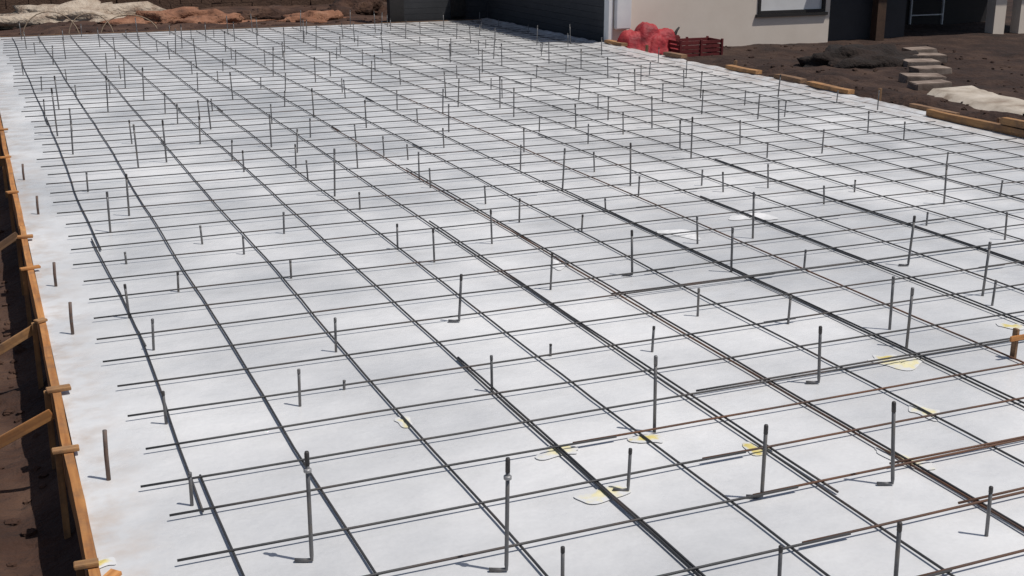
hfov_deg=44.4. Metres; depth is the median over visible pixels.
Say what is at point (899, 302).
rebar
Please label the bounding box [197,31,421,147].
rebar
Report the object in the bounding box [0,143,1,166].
form stake
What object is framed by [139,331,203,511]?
rebar
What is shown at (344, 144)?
rebar
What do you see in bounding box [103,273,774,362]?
rebar
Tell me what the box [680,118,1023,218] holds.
rebar
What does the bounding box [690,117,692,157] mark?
grade stake
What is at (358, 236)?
rebar
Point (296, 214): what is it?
rebar
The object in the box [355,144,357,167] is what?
grade stake
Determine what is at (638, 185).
grade stake
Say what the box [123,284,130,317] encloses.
grade stake
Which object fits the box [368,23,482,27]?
rebar
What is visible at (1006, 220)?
grade stake
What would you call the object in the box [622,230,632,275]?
grade stake
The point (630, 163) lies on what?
grade stake
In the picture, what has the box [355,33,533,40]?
rebar
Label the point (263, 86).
rebar
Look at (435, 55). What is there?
rebar
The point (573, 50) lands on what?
rebar
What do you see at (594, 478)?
rebar
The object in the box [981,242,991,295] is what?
grade stake
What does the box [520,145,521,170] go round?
grade stake
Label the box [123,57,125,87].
grade stake
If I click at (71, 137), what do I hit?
grade stake
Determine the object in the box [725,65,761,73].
loose board
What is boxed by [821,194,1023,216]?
rebar
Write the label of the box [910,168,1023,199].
rebar
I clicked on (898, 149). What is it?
rebar
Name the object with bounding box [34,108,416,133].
rebar
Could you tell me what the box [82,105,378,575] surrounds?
rebar
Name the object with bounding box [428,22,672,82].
rebar
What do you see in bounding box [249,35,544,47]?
rebar
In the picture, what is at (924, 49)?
stone step
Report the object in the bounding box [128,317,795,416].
rebar
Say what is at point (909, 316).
grade stake
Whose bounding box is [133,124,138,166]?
grade stake
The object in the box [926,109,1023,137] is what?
loose board
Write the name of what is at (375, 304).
rebar
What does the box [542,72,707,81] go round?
rebar
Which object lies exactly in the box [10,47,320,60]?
rebar
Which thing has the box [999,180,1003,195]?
grade stake
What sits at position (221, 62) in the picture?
rebar
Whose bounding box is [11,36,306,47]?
rebar
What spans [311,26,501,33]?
rebar
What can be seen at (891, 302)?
grade stake
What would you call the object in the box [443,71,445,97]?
grade stake
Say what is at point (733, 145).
rebar
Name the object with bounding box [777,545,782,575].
grade stake
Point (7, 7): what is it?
retaining wall
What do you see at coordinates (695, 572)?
rebar
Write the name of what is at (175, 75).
rebar
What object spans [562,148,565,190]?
grade stake
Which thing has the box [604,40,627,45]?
loose board
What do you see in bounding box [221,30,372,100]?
rebar
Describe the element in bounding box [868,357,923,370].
foam scrap
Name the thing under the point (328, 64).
rebar
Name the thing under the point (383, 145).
grade stake
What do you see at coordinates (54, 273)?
edge pin
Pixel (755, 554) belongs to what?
rebar
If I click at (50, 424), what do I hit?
form stake
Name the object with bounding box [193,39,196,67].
grade stake
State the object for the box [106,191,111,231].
grade stake
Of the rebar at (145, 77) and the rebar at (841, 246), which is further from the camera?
the rebar at (145, 77)
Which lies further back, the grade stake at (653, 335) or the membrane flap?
the membrane flap
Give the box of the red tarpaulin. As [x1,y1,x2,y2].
[617,22,677,54]
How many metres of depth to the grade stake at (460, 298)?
8.61 m
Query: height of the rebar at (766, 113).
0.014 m
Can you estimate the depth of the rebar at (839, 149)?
14.56 m
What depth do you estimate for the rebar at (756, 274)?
9.57 m
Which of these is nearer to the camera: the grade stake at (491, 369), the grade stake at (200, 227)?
the grade stake at (491, 369)
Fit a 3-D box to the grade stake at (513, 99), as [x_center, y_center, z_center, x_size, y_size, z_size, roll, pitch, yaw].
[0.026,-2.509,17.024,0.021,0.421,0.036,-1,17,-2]
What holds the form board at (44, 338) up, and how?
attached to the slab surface
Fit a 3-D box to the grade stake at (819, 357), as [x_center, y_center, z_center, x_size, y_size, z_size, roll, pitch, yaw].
[1.808,0.401,7.484,0.084,0.370,0.030,0,17,0]
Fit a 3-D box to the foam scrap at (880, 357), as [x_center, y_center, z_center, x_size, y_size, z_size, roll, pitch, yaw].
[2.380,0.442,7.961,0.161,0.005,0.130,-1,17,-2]
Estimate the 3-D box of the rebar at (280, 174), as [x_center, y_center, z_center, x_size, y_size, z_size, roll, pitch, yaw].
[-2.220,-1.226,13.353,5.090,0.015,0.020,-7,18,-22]
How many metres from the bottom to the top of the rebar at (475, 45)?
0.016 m
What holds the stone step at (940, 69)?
on the ground
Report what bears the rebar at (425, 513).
on the slab surface
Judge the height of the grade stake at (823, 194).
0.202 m
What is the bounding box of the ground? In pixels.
[0,0,1023,575]
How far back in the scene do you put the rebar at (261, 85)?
19.82 m
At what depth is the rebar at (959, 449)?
6.55 m
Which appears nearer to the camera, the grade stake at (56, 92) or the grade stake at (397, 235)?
the grade stake at (397, 235)
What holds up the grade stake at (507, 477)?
on the slab surface
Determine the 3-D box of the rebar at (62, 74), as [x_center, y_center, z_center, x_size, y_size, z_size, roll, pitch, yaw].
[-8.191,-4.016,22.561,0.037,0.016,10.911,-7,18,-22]
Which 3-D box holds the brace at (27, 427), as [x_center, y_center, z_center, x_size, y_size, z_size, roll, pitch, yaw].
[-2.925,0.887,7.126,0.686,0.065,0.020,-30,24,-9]
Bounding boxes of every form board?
[0,118,7,173]
[1,30,168,36]
[5,154,23,250]
[20,226,52,380]
[45,356,100,575]
[170,24,333,30]
[335,19,481,24]
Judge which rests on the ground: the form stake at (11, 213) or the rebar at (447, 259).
the form stake at (11, 213)
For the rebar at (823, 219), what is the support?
on the slab surface
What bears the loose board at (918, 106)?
on the membrane flap
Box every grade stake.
[51,88,57,135]
[54,76,59,108]
[70,120,73,154]
[85,172,88,191]
[105,76,108,111]
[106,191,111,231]
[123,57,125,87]
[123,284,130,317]
[125,174,129,215]
[128,120,132,143]
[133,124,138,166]
[142,67,144,99]
[151,318,154,350]
[161,391,167,424]
[162,120,166,162]
[176,272,179,291]
[188,472,193,505]
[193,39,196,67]
[198,116,200,143]
[199,225,202,243]
[206,98,210,128]
[229,72,232,98]
[231,140,232,159]
[242,150,244,171]
[242,236,244,254]
[269,114,271,146]
[272,47,273,75]
[282,212,284,233]
[289,260,291,278]
[294,144,296,167]
[294,451,313,561]
[296,129,297,152]
[297,369,300,406]
[309,118,310,137]
[311,88,314,117]
[333,148,335,196]
[334,317,336,351]
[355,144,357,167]
[364,100,366,127]
[382,136,384,155]
[396,224,398,249]
[418,152,419,179]
[429,168,430,187]
[432,228,434,262]
[442,89,443,111]
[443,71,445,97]
[448,104,449,131]
[448,274,462,321]
[458,79,459,106]
[484,185,485,203]
[489,457,511,571]
[490,210,492,243]
[490,355,492,392]
[499,76,500,107]
[513,87,514,116]
[518,198,520,221]
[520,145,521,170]
[523,128,524,151]
[549,252,553,289]
[549,344,551,355]
[561,546,564,575]
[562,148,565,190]
[581,214,583,231]
[593,152,594,171]
[607,96,608,119]
[613,448,631,490]
[622,112,623,134]
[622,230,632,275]
[629,143,631,185]
[638,176,639,195]
[651,96,652,127]
[651,326,654,351]
[653,355,657,432]
[679,120,680,147]
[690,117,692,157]
[696,216,697,243]
[696,288,699,316]
[700,71,702,97]
[701,89,703,113]
[722,172,723,191]
[730,227,733,271]
[739,120,740,143]
[746,424,767,497]
[752,192,754,238]
[757,94,760,118]
[767,164,768,187]
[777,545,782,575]
[778,100,779,130]
[787,295,791,323]
[803,249,806,267]
[806,326,821,383]
[821,129,824,153]
[823,185,824,203]
[867,111,869,132]
[877,401,895,485]
[888,276,894,329]
[893,521,902,575]
[898,215,915,265]
[905,287,913,347]
[943,164,947,202]
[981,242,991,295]
[984,486,992,536]
[991,280,996,305]
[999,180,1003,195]
[1004,212,1007,239]
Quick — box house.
[387,0,1023,45]
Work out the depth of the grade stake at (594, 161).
13.51 m
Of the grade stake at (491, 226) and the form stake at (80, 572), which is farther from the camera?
the grade stake at (491, 226)
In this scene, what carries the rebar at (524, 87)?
on the slab surface
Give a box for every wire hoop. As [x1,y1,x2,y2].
[22,11,79,35]
[68,13,113,33]
[101,14,156,32]
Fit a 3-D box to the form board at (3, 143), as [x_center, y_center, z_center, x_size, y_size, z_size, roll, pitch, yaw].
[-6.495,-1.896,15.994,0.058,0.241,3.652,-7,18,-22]
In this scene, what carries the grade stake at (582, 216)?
on the slab surface
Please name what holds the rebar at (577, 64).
on the slab surface
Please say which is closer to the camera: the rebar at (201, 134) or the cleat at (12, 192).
the cleat at (12, 192)
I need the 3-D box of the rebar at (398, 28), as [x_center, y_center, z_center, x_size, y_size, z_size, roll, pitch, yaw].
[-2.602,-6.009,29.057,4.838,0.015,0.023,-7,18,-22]
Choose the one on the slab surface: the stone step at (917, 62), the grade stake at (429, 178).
the grade stake at (429, 178)
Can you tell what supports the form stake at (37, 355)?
on the ground
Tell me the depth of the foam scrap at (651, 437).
6.75 m
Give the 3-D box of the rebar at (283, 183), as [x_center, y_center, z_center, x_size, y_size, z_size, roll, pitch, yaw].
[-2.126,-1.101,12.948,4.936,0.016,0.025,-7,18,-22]
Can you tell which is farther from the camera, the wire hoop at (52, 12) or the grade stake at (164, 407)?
the wire hoop at (52, 12)
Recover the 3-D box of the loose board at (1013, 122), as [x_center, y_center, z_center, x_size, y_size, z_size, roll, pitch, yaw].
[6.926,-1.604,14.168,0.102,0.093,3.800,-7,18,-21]
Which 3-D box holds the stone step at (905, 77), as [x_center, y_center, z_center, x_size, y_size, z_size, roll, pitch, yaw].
[7.119,-3.631,21.815,0.736,0.150,0.421,0,18,-5]
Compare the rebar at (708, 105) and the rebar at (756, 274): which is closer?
the rebar at (756, 274)
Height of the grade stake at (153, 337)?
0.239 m
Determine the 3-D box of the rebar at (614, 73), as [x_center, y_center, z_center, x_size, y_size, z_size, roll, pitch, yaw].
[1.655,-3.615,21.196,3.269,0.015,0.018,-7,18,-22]
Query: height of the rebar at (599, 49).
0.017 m
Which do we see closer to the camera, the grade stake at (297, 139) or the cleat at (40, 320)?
the cleat at (40, 320)
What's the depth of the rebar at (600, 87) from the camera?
19.63 m
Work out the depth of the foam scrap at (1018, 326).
8.56 m
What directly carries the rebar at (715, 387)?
on the slab surface
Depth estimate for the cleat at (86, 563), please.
5.39 m
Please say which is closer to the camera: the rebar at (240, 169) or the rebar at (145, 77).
the rebar at (240, 169)
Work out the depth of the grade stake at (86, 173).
12.57 m
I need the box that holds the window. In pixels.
[755,0,827,17]
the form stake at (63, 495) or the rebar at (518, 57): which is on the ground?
the form stake at (63, 495)
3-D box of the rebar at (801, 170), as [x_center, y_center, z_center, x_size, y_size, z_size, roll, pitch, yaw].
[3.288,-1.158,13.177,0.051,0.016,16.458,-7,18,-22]
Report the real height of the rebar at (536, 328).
0.016 m
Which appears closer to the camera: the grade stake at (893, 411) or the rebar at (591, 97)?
the grade stake at (893, 411)
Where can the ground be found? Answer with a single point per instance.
(46, 550)
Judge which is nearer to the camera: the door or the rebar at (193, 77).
the rebar at (193, 77)
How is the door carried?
in the house
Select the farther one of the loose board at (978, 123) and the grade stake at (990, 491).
the loose board at (978, 123)
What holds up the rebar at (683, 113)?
on the slab surface
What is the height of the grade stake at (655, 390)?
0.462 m
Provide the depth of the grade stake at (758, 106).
16.84 m
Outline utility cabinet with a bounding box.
[613,0,631,28]
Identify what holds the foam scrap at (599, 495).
on the slab surface
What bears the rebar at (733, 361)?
on the slab surface
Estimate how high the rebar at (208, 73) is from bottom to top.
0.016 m
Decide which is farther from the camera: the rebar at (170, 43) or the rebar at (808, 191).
the rebar at (170, 43)
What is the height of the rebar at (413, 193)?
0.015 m
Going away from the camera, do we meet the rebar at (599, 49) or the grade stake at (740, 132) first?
the grade stake at (740, 132)
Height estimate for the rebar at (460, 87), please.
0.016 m
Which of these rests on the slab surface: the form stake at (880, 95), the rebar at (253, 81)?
the rebar at (253, 81)
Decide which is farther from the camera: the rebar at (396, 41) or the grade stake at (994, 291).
the rebar at (396, 41)
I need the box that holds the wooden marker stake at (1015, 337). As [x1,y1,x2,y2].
[1010,328,1023,358]
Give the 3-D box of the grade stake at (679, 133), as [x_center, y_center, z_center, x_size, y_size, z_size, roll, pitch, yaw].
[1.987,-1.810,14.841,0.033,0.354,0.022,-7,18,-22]
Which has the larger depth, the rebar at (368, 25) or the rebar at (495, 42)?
the rebar at (368, 25)
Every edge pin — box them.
[21,164,24,179]
[36,196,39,214]
[52,262,56,286]
[68,302,73,334]
[102,429,110,480]
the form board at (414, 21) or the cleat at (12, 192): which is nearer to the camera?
the cleat at (12, 192)
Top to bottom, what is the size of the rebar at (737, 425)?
0.015 m
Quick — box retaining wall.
[0,0,386,13]
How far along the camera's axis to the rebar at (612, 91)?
19.22 m
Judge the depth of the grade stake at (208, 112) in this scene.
16.06 m
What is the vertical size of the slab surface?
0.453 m
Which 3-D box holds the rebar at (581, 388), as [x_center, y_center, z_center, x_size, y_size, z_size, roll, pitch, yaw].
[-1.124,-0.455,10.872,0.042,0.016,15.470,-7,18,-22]
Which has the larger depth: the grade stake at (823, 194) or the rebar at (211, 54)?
the rebar at (211, 54)
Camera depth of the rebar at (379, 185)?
12.72 m
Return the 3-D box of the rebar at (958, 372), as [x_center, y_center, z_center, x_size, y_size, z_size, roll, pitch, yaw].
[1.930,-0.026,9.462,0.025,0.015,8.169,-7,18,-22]
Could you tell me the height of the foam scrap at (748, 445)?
0.005 m
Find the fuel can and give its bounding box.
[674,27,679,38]
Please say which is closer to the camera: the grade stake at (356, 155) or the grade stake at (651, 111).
the grade stake at (356, 155)
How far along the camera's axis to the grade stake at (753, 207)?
10.78 m
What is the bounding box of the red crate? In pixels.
[669,36,723,56]
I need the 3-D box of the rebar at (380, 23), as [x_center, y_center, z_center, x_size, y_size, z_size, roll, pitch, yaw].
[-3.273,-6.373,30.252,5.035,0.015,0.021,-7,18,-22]
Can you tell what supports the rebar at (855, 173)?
on the slab surface
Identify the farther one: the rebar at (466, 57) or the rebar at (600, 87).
the rebar at (466, 57)
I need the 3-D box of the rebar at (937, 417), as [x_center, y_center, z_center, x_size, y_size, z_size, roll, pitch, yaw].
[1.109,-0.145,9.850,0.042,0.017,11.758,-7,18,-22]
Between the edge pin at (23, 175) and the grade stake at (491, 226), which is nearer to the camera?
the grade stake at (491, 226)
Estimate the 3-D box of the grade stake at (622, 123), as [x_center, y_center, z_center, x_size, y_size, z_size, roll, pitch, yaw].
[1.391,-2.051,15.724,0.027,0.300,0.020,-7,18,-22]
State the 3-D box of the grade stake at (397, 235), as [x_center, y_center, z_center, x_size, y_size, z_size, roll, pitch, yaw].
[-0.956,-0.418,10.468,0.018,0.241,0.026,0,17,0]
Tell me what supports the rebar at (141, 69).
on the slab surface
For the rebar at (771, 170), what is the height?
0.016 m
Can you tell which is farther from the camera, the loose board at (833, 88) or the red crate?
the red crate
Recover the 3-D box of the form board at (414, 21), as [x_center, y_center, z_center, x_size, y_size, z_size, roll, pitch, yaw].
[-2.483,-6.491,31.024,3.880,0.180,0.045,-7,18,-22]
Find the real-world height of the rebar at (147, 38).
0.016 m
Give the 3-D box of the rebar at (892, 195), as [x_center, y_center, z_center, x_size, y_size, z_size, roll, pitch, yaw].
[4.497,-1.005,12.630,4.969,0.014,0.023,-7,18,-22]
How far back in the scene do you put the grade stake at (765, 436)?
6.00 m
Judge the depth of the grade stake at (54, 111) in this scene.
15.58 m
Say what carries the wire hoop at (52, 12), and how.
on the ground
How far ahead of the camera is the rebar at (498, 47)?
25.19 m
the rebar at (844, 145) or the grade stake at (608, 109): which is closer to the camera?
the rebar at (844, 145)
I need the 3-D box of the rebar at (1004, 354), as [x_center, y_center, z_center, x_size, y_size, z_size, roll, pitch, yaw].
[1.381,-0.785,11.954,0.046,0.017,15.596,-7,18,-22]
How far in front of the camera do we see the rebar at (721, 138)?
15.28 m
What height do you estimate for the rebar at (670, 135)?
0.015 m
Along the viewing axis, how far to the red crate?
25.52 m
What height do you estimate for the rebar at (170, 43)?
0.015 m
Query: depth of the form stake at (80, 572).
5.43 m
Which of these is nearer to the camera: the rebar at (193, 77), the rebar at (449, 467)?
the rebar at (449, 467)
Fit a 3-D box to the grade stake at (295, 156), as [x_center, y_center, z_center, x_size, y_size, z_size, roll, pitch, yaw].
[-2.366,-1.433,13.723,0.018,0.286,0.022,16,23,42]
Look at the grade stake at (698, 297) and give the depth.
8.75 m
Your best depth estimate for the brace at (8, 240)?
11.07 m
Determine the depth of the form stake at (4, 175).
14.22 m
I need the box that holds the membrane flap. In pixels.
[482,18,925,114]
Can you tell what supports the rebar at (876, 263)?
on the slab surface
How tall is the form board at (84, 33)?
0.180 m
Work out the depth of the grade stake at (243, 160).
13.50 m
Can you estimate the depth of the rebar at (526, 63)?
22.56 m
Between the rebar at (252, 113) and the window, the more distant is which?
the window
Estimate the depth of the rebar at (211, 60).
23.05 m
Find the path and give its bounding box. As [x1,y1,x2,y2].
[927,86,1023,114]
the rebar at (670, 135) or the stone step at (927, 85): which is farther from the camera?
the stone step at (927, 85)
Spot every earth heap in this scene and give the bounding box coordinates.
[0,0,165,28]
[97,7,226,23]
[171,13,275,24]
[239,5,316,19]
[275,10,346,22]
[316,0,386,15]
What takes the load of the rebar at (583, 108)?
on the slab surface
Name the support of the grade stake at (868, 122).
on the slab surface
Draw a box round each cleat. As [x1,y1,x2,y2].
[5,190,18,193]
[17,234,32,238]
[19,265,40,270]
[33,317,47,323]
[46,384,71,393]
[52,444,79,454]
[73,558,98,570]
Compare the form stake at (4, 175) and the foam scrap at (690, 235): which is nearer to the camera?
the foam scrap at (690, 235)
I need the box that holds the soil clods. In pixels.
[0,5,1023,575]
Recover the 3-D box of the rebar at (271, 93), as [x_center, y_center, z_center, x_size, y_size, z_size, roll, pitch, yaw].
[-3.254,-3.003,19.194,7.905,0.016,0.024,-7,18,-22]
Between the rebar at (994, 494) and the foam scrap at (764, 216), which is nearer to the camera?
the rebar at (994, 494)
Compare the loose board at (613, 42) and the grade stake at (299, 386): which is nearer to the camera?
the grade stake at (299, 386)
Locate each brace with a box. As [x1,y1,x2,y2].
[0,232,17,250]
[0,326,32,354]
[0,409,54,448]
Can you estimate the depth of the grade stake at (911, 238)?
9.95 m
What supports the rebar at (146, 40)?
on the slab surface
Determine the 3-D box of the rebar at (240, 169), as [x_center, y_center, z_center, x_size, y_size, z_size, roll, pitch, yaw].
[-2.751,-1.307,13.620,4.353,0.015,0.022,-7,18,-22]
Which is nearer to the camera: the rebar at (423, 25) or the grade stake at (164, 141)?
the grade stake at (164, 141)
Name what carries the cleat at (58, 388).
on the form board at (79, 509)
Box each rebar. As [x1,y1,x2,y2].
[0,27,277,37]
[1,29,263,39]
[3,32,302,43]
[3,37,332,50]
[4,28,357,41]
[4,34,298,45]
[6,41,345,55]
[7,38,352,52]
[7,45,420,63]
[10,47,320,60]
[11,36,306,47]
[12,38,47,124]
[13,50,373,66]
[13,63,277,75]
[13,68,377,86]
[14,47,254,57]
[14,51,411,69]
[14,63,407,82]
[15,52,439,72]
[17,64,319,78]
[19,69,412,89]
[19,69,491,94]
[21,82,538,111]
[25,99,325,116]
[26,82,391,102]
[27,72,503,97]
[27,78,534,106]
[31,95,467,121]
[34,99,477,127]
[34,106,534,139]
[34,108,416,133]
[37,124,527,159]
[38,37,82,106]
[41,120,668,166]
[42,123,364,144]
[43,114,586,152]
[46,117,101,249]
[46,152,446,184]
[48,131,624,174]
[50,155,522,193]
[53,163,524,202]
[57,155,722,213]
[66,159,784,224]
[68,192,537,236]
[70,35,166,144]
[71,188,697,249]
[73,205,659,265]
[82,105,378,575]
[84,208,771,281]
[89,215,839,299]
[91,238,146,346]
[94,218,945,318]
[96,267,674,339]
[99,35,180,109]
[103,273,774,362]
[117,264,1004,386]
[123,34,222,111]
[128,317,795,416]
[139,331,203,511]
[140,340,1009,487]
[145,311,1023,449]
[147,33,245,98]
[160,140,547,575]
[169,436,616,516]
[171,32,339,130]
[177,451,745,561]
[178,109,700,575]
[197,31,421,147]
[199,474,244,575]
[217,108,829,575]
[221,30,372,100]
[245,99,954,575]
[246,29,403,96]
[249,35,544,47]
[260,21,480,29]
[264,48,594,63]
[269,28,547,136]
[290,20,467,26]
[292,27,597,136]
[308,50,609,64]
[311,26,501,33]
[313,24,495,31]
[315,75,728,99]
[317,28,504,35]
[321,28,561,108]
[331,37,549,46]
[331,127,1023,531]
[343,29,520,36]
[344,27,523,83]
[350,31,529,38]
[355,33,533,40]
[355,93,810,123]
[363,25,688,120]
[363,486,797,575]
[365,98,1023,407]
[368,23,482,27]
[377,66,680,82]
[383,41,569,49]
[383,55,632,67]
[386,24,614,87]
[395,52,626,63]
[401,96,1023,362]
[406,168,1023,528]
[407,23,651,86]
[407,57,644,69]
[412,85,777,108]
[412,144,1023,463]
[413,39,563,45]
[419,43,581,50]
[427,116,910,153]
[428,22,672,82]
[429,220,838,492]
[436,46,576,52]
[450,21,675,74]
[457,357,705,575]
[460,79,735,95]
[473,21,717,75]
[473,82,751,99]
[480,60,656,69]
[496,63,672,72]
[508,121,935,155]
[509,102,843,125]
[511,127,951,163]
[515,81,1023,239]
[515,146,1023,193]
[523,69,693,78]
[528,89,791,106]
[538,133,1023,323]
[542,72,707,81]
[542,180,1023,403]
[552,106,1023,264]
[573,363,1023,442]
[580,97,831,114]
[586,133,1023,291]
[611,240,1020,293]
[613,111,882,131]
[616,88,1023,200]
[640,167,1023,206]
[644,85,1023,183]
[651,224,1023,269]
[657,532,850,575]
[662,80,1023,169]
[664,106,864,120]
[669,73,1021,155]
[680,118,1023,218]
[680,156,1023,189]
[696,338,1009,391]
[700,196,1023,321]
[702,397,1023,458]
[704,133,975,156]
[710,74,1023,144]
[715,159,1023,262]
[746,240,1023,276]
[751,181,1023,209]
[752,438,1023,494]
[764,283,1023,321]
[767,138,1016,160]
[802,490,1023,542]
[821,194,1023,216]
[889,436,1023,464]
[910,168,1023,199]
[918,549,1023,575]
[922,208,1023,220]
[924,569,951,575]
[958,487,1023,503]
[981,261,1023,266]
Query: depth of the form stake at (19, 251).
10.82 m
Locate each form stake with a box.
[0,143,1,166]
[1,158,7,197]
[8,194,15,242]
[16,238,23,295]
[22,271,31,326]
[31,322,43,388]
[44,390,55,468]
[55,454,70,538]
[76,569,84,575]
[877,88,881,100]
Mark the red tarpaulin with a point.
(653, 37)
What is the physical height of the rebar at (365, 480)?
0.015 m
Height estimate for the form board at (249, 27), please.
0.180 m
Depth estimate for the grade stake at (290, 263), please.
9.65 m
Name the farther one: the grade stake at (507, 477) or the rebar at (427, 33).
the rebar at (427, 33)
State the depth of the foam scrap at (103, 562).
5.48 m
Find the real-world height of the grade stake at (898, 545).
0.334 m
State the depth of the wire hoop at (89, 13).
29.39 m
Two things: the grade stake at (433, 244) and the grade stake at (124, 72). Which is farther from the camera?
the grade stake at (124, 72)
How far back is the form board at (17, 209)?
12.35 m
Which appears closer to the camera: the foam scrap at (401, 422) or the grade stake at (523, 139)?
the foam scrap at (401, 422)
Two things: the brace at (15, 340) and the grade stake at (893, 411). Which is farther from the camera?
the brace at (15, 340)
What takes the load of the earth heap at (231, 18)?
on the ground
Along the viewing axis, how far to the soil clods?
9.59 m
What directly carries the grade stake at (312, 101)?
on the slab surface
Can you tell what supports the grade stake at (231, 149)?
on the slab surface
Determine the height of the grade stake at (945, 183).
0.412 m
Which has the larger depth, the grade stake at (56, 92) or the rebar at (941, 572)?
the grade stake at (56, 92)
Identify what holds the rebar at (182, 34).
on the slab surface
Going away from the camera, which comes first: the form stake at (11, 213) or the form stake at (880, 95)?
the form stake at (11, 213)
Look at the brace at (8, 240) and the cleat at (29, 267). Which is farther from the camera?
the brace at (8, 240)
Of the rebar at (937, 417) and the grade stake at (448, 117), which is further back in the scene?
the grade stake at (448, 117)
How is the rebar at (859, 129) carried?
on the slab surface
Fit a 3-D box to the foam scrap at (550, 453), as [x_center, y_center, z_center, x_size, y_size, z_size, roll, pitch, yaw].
[0.225,0.855,6.606,0.259,0.005,0.162,-7,18,-22]
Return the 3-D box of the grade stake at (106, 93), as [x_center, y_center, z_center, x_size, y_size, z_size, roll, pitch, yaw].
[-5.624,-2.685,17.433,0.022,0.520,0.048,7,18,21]
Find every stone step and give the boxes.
[898,73,946,82]
[902,46,937,52]
[903,58,941,66]
[907,79,951,90]
[908,65,951,74]
[917,53,947,62]
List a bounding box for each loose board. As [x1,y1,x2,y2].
[103,569,121,575]
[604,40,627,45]
[663,52,686,57]
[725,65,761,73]
[774,74,806,82]
[806,81,854,93]
[909,103,959,114]
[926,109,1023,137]
[1000,117,1023,128]
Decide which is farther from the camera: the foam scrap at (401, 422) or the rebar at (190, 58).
the rebar at (190, 58)
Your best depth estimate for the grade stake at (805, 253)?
9.93 m
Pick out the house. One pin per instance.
(739, 22)
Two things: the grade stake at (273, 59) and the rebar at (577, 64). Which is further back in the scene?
the rebar at (577, 64)
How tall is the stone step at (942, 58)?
0.150 m
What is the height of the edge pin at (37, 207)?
0.196 m
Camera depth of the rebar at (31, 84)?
19.89 m
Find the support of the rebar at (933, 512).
on the slab surface
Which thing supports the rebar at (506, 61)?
on the slab surface
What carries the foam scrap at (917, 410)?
on the slab surface
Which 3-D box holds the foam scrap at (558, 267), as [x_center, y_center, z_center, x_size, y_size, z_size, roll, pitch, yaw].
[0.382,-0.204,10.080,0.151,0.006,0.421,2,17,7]
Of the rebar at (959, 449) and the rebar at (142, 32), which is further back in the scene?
the rebar at (142, 32)
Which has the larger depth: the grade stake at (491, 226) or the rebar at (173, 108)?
the rebar at (173, 108)
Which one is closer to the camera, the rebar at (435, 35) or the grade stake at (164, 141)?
the grade stake at (164, 141)
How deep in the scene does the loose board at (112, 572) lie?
5.30 m
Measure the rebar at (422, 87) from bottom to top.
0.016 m
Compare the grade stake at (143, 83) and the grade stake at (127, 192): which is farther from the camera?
the grade stake at (143, 83)
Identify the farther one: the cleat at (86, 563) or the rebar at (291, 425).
the rebar at (291, 425)
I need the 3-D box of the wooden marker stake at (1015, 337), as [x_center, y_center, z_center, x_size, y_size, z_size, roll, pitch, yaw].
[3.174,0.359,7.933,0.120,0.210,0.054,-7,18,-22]
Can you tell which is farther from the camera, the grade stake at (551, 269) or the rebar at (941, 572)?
the grade stake at (551, 269)
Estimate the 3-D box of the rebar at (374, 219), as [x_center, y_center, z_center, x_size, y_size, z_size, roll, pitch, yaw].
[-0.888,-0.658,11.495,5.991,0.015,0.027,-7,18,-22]
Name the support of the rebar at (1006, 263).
on the slab surface
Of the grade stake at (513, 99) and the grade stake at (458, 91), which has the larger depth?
the grade stake at (458, 91)
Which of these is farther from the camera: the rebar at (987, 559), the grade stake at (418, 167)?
the grade stake at (418, 167)
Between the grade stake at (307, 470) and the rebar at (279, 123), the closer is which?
the grade stake at (307, 470)
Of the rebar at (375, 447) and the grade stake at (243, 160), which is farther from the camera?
the grade stake at (243, 160)
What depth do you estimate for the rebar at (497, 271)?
9.71 m
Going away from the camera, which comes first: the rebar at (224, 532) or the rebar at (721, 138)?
the rebar at (224, 532)
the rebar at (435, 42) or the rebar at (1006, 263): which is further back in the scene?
the rebar at (435, 42)
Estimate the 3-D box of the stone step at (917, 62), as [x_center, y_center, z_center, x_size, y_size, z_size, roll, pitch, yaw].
[7.693,-4.222,23.674,0.694,0.150,0.429,0,18,1]
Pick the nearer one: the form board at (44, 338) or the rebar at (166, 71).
the form board at (44, 338)
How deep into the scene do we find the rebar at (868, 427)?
6.84 m
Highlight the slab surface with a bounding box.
[0,20,1023,575]
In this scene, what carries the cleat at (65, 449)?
on the form board at (79, 509)
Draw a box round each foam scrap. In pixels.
[84,557,115,569]
[394,416,411,427]
[535,444,578,459]
[550,256,566,269]
[574,484,630,503]
[627,434,662,442]
[656,229,700,239]
[729,212,778,219]
[742,442,771,455]
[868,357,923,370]
[873,354,896,360]
[875,447,935,469]
[909,402,939,420]
[996,323,1023,329]
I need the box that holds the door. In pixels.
[908,0,944,23]
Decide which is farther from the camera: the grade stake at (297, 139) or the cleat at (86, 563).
the grade stake at (297, 139)
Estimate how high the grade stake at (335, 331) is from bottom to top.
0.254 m
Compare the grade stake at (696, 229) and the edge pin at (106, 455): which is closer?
the edge pin at (106, 455)
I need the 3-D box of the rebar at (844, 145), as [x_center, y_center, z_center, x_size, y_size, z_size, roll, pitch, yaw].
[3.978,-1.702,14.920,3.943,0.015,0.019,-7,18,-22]
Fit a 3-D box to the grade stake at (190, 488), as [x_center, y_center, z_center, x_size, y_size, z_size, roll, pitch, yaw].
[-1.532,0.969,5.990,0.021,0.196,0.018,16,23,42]
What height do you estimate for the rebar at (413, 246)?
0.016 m
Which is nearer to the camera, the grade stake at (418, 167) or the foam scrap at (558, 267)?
the foam scrap at (558, 267)
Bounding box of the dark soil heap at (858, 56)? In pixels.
[797,44,919,68]
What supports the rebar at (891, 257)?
on the slab surface
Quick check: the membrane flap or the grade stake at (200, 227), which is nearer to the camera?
the grade stake at (200, 227)
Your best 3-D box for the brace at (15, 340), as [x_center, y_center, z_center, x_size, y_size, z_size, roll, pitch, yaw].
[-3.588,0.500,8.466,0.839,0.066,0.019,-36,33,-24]

